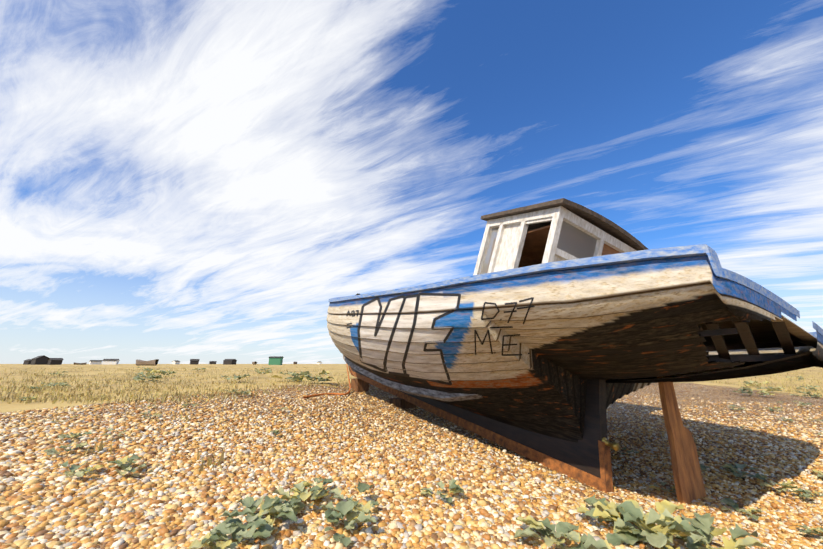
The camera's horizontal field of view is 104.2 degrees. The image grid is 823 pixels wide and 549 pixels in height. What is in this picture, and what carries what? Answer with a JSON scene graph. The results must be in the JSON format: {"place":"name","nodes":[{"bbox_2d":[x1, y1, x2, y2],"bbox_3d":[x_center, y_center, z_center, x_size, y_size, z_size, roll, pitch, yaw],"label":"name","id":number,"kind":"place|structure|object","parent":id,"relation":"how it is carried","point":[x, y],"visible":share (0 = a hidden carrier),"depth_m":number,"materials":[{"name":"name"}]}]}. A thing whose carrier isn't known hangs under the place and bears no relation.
{"place":"outdoors","nodes":[
{"label":"outdoors","id":0,"kind":"place"},
{"bbox_2d":[0,364,822,548],"bbox_3d":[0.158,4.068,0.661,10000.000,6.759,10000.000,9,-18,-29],"label":"ground","id":1,"kind":"structure","parent":0,"point":[704,390],"depth_m":4.84,"materials":[{"name":"beige gravel"}]},
{"bbox_2d":[23,355,321,365],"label":"sheds","id":2,"kind":"object","parent":1,"relation":"on","point":[46,360],"visible":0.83,"depth_m":153.52,"materials":[{"name":"grey"}]},
{"bbox_2d":[303,363,350,397],"bbox_3d":[-1.235,1.863,6.000,0.490,0.449,4.334,1,-16,-5],"label":"bow rope","id":3,"kind":"object","parent":1,"relation":"on","point":[348,392],"visible":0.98,"depth_m":4.28,"materials":[{"name":"orange fabric"}]},
{"bbox_2d":[351,378,415,408],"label":"keel blocks","id":4,"kind":"object","parent":1,"relation":"on","point":[358,385],"depth_m":7.04,"materials":[{"name":"brown wood"}]},
{"bbox_2d":[0,384,822,548],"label":"pebbles","id":5,"kind":"object","parent":1,"relation":"on","point":[46,502],"visible":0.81,"depth_m":1.77,"materials":[{"name":"beige gravel"}]},
{"bbox_2d":[20,367,822,548],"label":"sea kale","id":6,"kind":"object","parent":5,"relation":"on","point":[699,532],"visible":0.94,"depth_m":1.30,"materials":[{"name":"green plant"}]},
{"bbox_2d":[0,366,822,471],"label":"dry grass","id":7,"kind":"structure","parent":1,"relation":"on","point":[102,398],"depth_m":5.16,"materials":[{"name":"beige plant"}]},
{"bbox_2d":[576,379,612,492],"bbox_3d":[1.589,1.300,2.741,0.105,0.940,0.255,18,-15,-27],"label":"rudder post","id":8,"kind":"object","parent":1,"relation":"on","point":[595,426],"depth_m":2.71,"materials":[{"name":"black wood"}]},
{"bbox_2d":[602,437,619,450],"bbox_3d":[1.615,1.388,2.638,0.070,0.074,0.164,18,-15,-27],"label":"propeller shaft","id":9,"kind":"object","parent":8,"relation":"attached to","point":[615,446],"visible":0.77,"depth_m":2.59,"materials":[{"name":"gold metal"}]},
{"bbox_2d":[657,376,706,504],"bbox_3d":[2.102,1.334,2.493,0.236,1.040,0.044,4,-16,-14],"label":"prop post","id":10,"kind":"object","parent":1,"relation":"on","point":[688,480],"visible":0.71,"depth_m":2.46,"materials":[{"name":"brown wood"}]},
{"bbox_2d":[0,0,822,363],"label":"sky","id":11,"kind":"structure","parent":0,"point":[183,181],"materials":[{"name":"blue"}]},
{"bbox_2d":[326,255,796,442],"bbox_3d":[-0.344,0.840,4.985,1.488,1.759,8.098,18,-15,-27],"label":"hull","id":12,"kind":"object","parent":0,"point":[578,329],"visible":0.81,"depth_m":2.35,"materials":[{"name":"paint"}]},
{"bbox_2d":[343,355,482,400],"bbox_3d":[-0.506,1.605,5.314,0.321,0.333,4.800,18,-15,-27],"label":"bilge keel","id":13,"kind":"object","parent":12,"relation":"attached to","point":[434,394],"visible":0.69,"depth_m":4.03,"materials":[{"name":"grey wood"}]},
{"bbox_2d":[346,293,534,384],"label":"graffiti lines","id":14,"kind":"object","parent":12,"relation":"attached to","point":[377,328],"visible":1,"depth_m":3.09,"materials":[{"name":"black paint"}]},
{"bbox_2d":[348,293,601,490],"bbox_3d":[-0.010,1.149,5.843,0.112,2.082,7.076,18,-15,-27],"label":"keel","id":15,"kind":"object","parent":12,"relation":"attached to","point":[570,471],"depth_m":3.35},
{"bbox_2d":[328,244,799,317],"bbox_3d":[-0.242,0.272,5.119,1.535,0.654,8.098,18,-15,-27],"label":"cap rail","id":16,"kind":"object","parent":12,"relation":"attached to","point":[681,251],"visible":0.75,"depth_m":1.79,"materials":[{"name":"blue wood"}]},
{"bbox_2d":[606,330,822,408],"bbox_3d":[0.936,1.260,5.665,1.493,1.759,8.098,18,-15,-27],"label":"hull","id":17,"kind":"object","parent":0,"point":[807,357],"visible":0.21,"depth_m":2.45,"materials":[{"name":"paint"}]},
{"bbox_2d":[697,316,807,367],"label":"timbers","id":18,"kind":"object","parent":17,"relation":"on","point":[715,332],"visible":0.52,"depth_m":2.00,"materials":[{"name":"brown wood"}]},
{"bbox_2d":[697,315,817,348],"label":"stern openings","id":19,"kind":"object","parent":17,"relation":"on","point":[762,331],"depth_m":2.35,"materials":[{"name":"brown wood"}]},
{"bbox_2d":[473,198,647,274],"bbox_3d":[1.681,0.122,3.807,1.605,1.599,1.329,18,-15,-27],"label":"wheelhouse","id":20,"kind":"object","parent":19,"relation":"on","point":[562,229],"visible":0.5,"depth_m":3.46,"materials":[{"name":"paint"}]},
{"bbox_2d":[809,321,822,337],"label":"cap rail","id":21,"kind":"object","parent":17,"relation":"on","point":[819,329],"visible":0.02,"depth_m":2.06,"materials":[{"name":"blue wood"}]}
]}

